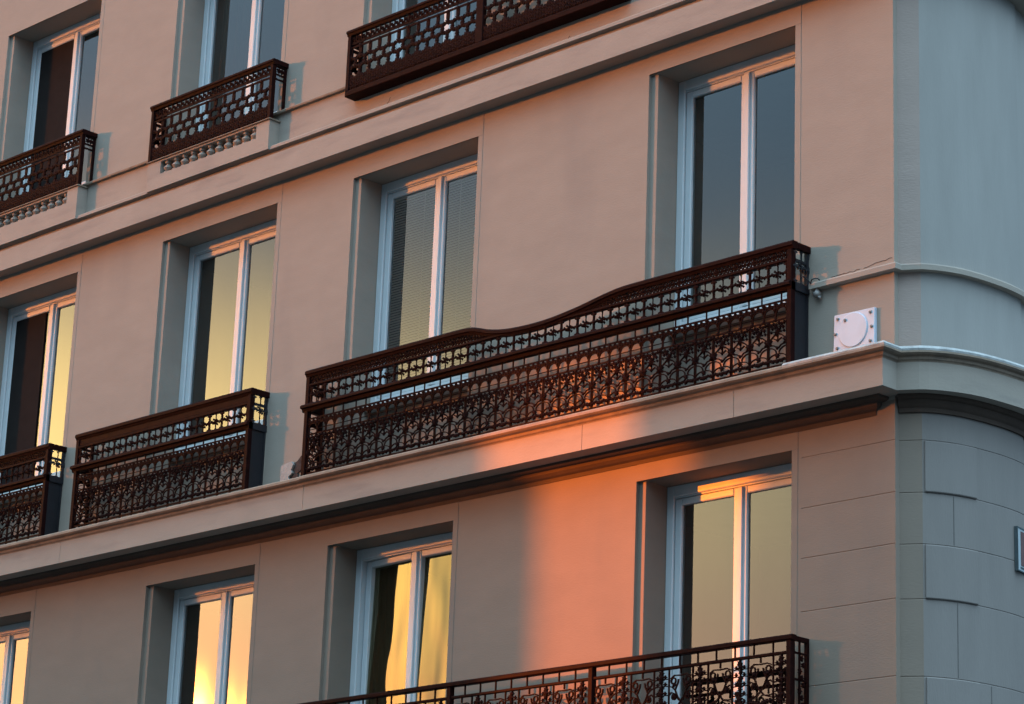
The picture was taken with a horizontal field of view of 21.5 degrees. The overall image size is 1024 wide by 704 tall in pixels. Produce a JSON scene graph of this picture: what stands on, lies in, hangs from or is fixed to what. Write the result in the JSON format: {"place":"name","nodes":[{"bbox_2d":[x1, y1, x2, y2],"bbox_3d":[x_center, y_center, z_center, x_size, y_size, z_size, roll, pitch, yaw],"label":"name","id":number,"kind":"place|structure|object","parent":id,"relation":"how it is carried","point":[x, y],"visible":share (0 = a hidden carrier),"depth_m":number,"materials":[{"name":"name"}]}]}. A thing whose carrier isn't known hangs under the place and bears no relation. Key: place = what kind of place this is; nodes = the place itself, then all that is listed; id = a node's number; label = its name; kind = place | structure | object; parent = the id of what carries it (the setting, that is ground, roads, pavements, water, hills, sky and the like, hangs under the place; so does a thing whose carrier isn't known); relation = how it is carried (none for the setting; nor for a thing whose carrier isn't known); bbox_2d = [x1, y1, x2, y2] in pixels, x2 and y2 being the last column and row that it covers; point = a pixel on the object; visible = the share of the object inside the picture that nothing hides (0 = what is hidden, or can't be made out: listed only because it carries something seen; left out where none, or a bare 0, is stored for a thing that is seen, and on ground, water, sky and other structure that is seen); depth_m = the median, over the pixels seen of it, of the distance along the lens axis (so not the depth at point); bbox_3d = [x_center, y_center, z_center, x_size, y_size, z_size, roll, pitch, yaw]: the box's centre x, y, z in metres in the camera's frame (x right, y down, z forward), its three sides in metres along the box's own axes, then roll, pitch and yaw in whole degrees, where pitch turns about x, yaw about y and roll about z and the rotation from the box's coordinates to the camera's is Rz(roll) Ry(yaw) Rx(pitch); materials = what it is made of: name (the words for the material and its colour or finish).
{"place":"outdoors","nodes":[
{"label":"outdoors","id":0,"kind":"place"},
{"label":"street","id":1,"kind":"structure","parent":0,"visible":0},
{"bbox_2d":[0,0,1023,703],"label":"apartment building","id":2,"kind":"structure","parent":1,"relation":"on","point":[854,516],"depth_m":21.42,"materials":[{"name":"beige paint"}]},
{"bbox_2d":[0,621,29,703],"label":"window","id":3,"kind":"structure","parent":2,"relation":"in","point":[9,634],"depth_m":25.67,"materials":[{"name":"white paint"}]},
{"bbox_2d":[0,443,66,544],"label":"balcony railing","id":4,"kind":"object","parent":2,"relation":"on","point":[50,489],"visible":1,"depth_m":25.27,"materials":[{"name":"metal"}]},
{"bbox_2d":[0,287,76,503],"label":"window","id":5,"kind":"structure","parent":2,"relation":"in","point":[26,325],"depth_m":26.59,"materials":[{"name":"white paint"}]},
{"bbox_2d":[0,129,97,212],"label":"balcony railing","id":6,"kind":"object","parent":2,"relation":"on","point":[40,191],"visible":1,"depth_m":26.43,"materials":[{"name":"metal"}]},
{"bbox_2d":[19,13,100,194],"bbox_3d":[-4.423,-2.405,27.185,1.530,1.950,0.074,-14,-24,43],"label":"window","id":7,"kind":"structure","parent":2,"relation":"in","point":[57,58],"depth_m":27.47,"materials":[{"name":"white paint"}]},
{"bbox_2d":[69,387,269,528],"bbox_3d":[-3.079,0.991,24.007,2.548,0.910,0.250,-14,-24,43],"label":"balcony railing","id":8,"kind":"object","parent":2,"relation":"on","point":[253,453],"visible":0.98,"depth_m":23.83,"materials":[{"name":"metal"}]},
{"bbox_2d":[166,575,253,703],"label":"window","id":9,"kind":"structure","parent":2,"relation":"in","point":[225,591],"depth_m":23.69,"materials":[{"name":"white paint"}]},
{"bbox_2d":[148,58,288,161],"bbox_3d":[-2.707,-2.169,24.730,1.791,0.579,0.189,-14,-24,43],"label":"balcony railing","id":10,"kind":"object","parent":2,"relation":"on","point":[160,112],"visible":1,"depth_m":24.63,"materials":[{"name":"metal"}]},
{"bbox_2d":[171,219,276,460],"bbox_3d":[-2.487,-0.131,24.310,1.590,2.055,0.140,-14,-24,43],"label":"window","id":11,"kind":"structure","parent":2,"relation":"in","point":[243,240],"depth_m":24.60,"materials":[{"name":"white paint"}]},
{"bbox_2d":[216,0,249,124],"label":"curtain","id":12,"kind":"object","parent":2,"relation":"hanging from","point":[234,37],"visible":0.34,"depth_m":25.74,"materials":[{"name":"white fabric"}]},
{"bbox_2d":[196,0,276,130],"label":"window","id":13,"kind":"structure","parent":2,"relation":"in","point":[211,6],"depth_m":25.59,"materials":[{"name":"white paint"}]},
{"bbox_2d":[280,456,301,480],"bbox_3d":[-1.867,0.990,22.857,0.255,0.200,0.027,-14,-24,43],"label":"plaster patch","id":14,"kind":"object","parent":2,"relation":"attached to","point":[290,470],"visible":0.73,"depth_m":22.84,"materials":[{"name":"beige paint"}]},
{"bbox_2d":[371,561,410,703],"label":"curtain","id":15,"kind":"object","parent":2,"relation":"hanging from","point":[391,632],"visible":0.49,"depth_m":22.19,"materials":[{"name":"fabric"}]},
{"bbox_2d":[349,532,452,703],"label":"window","id":16,"kind":"structure","parent":2,"relation":"in","point":[415,551],"depth_m":22.06,"materials":[{"name":"white paint"}]},
{"bbox_2d":[386,187,435,382],"bbox_3d":[-0.841,-0.550,22.801,0.530,1.685,0.018,-14,-24,43],"label":"venetian blind","id":17,"kind":"object","parent":2,"relation":"attached to","point":[404,274],"visible":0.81,"depth_m":22.85,"materials":[{"name":"white plastic"}]},
{"bbox_2d":[365,154,477,412],"bbox_3d":[-0.653,-0.596,22.541,1.485,2.045,0.140,-14,-24,43],"label":"window","id":18,"kind":"structure","parent":2,"relation":"in","point":[439,177],"depth_m":22.78,"materials":[{"name":"white paint"}]},
{"bbox_2d":[390,0,457,60],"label":"window","id":19,"kind":"structure","parent":2,"relation":"in","point":[397,5],"depth_m":23.66,"materials":[{"name":"white paint"}]},
{"bbox_2d":[440,173,476,368],"bbox_3d":[-0.374,-0.670,22.350,0.526,1.685,0.018,-14,-24,43],"label":"venetian blind","id":20,"kind":"object","parent":2,"relation":"attached to","point":[461,181],"visible":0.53,"depth_m":22.45,"materials":[{"name":"white plastic"}]},
{"bbox_2d":[345,0,629,100],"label":"balcony railing","id":21,"kind":"object","parent":2,"relation":"attached to","point":[482,38],"visible":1,"depth_m":22.57,"materials":[{"name":"metal"}]},
{"bbox_2d":[299,634,808,703],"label":"balcony railing","id":22,"kind":"object","parent":2,"relation":"attached to","point":[789,678],"visible":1,"depth_m":19.08,"materials":[{"name":"metal"}]},
{"bbox_2d":[300,240,810,475],"bbox_3d":[0.175,0.152,20.873,5.278,0.935,0.250,-14,-24,43],"label":"balcony railing","id":23,"kind":"object","parent":2,"relation":"attached to","point":[795,319],"visible":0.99,"depth_m":20.51,"materials":[{"name":"metal"}]},
{"bbox_2d":[663,463,791,703],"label":"window","id":24,"kind":"structure","parent":2,"relation":"in","point":[740,486],"depth_m":19.62,"materials":[{"name":"white paint"}]},
{"bbox_2d":[670,45,794,336],"bbox_3d":[1.737,-1.224,20.243,1.400,2.077,0.140,-14,-24,43],"label":"window","id":25,"kind":"structure","parent":2,"relation":"in","point":[747,73],"depth_m":20.47,"materials":[{"name":"white paint"}]},
{"bbox_2d":[800,276,819,283],"bbox_3d":[2.110,-0.509,19.132,0.142,0.062,0.027,-1,-17,12],"label":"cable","id":26,"kind":"object","parent":2,"relation":"attached to","point":[808,280],"visible":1,"depth_m":19.13,"materials":[{"name":"rubber"}]},
{"bbox_2d":[813,288,820,298],"bbox_3d":[2.158,-0.411,19.090,0.064,0.075,0.058,-14,-24,43],"label":"outlet cap","id":27,"kind":"object","parent":2,"relation":"attached to","point":[816,293],"visible":1,"depth_m":19.07,"materials":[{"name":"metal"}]},
{"bbox_2d":[834,307,876,351],"bbox_3d":[2.376,-0.151,18.775,0.362,0.280,0.046,-14,-24,43],"label":"cover plate","id":28,"kind":"object","parent":2,"relation":"attached to","point":[855,329],"visible":1,"depth_m":18.75,"materials":[{"name":"white metal"}]},
{"bbox_2d":[1014,526,1023,573],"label":"street sign","id":29,"kind":"object","parent":2,"relation":"attached to","point":[1019,546],"visible":1,"depth_m":18.53,"materials":[{"name":"metal"}]}
]}

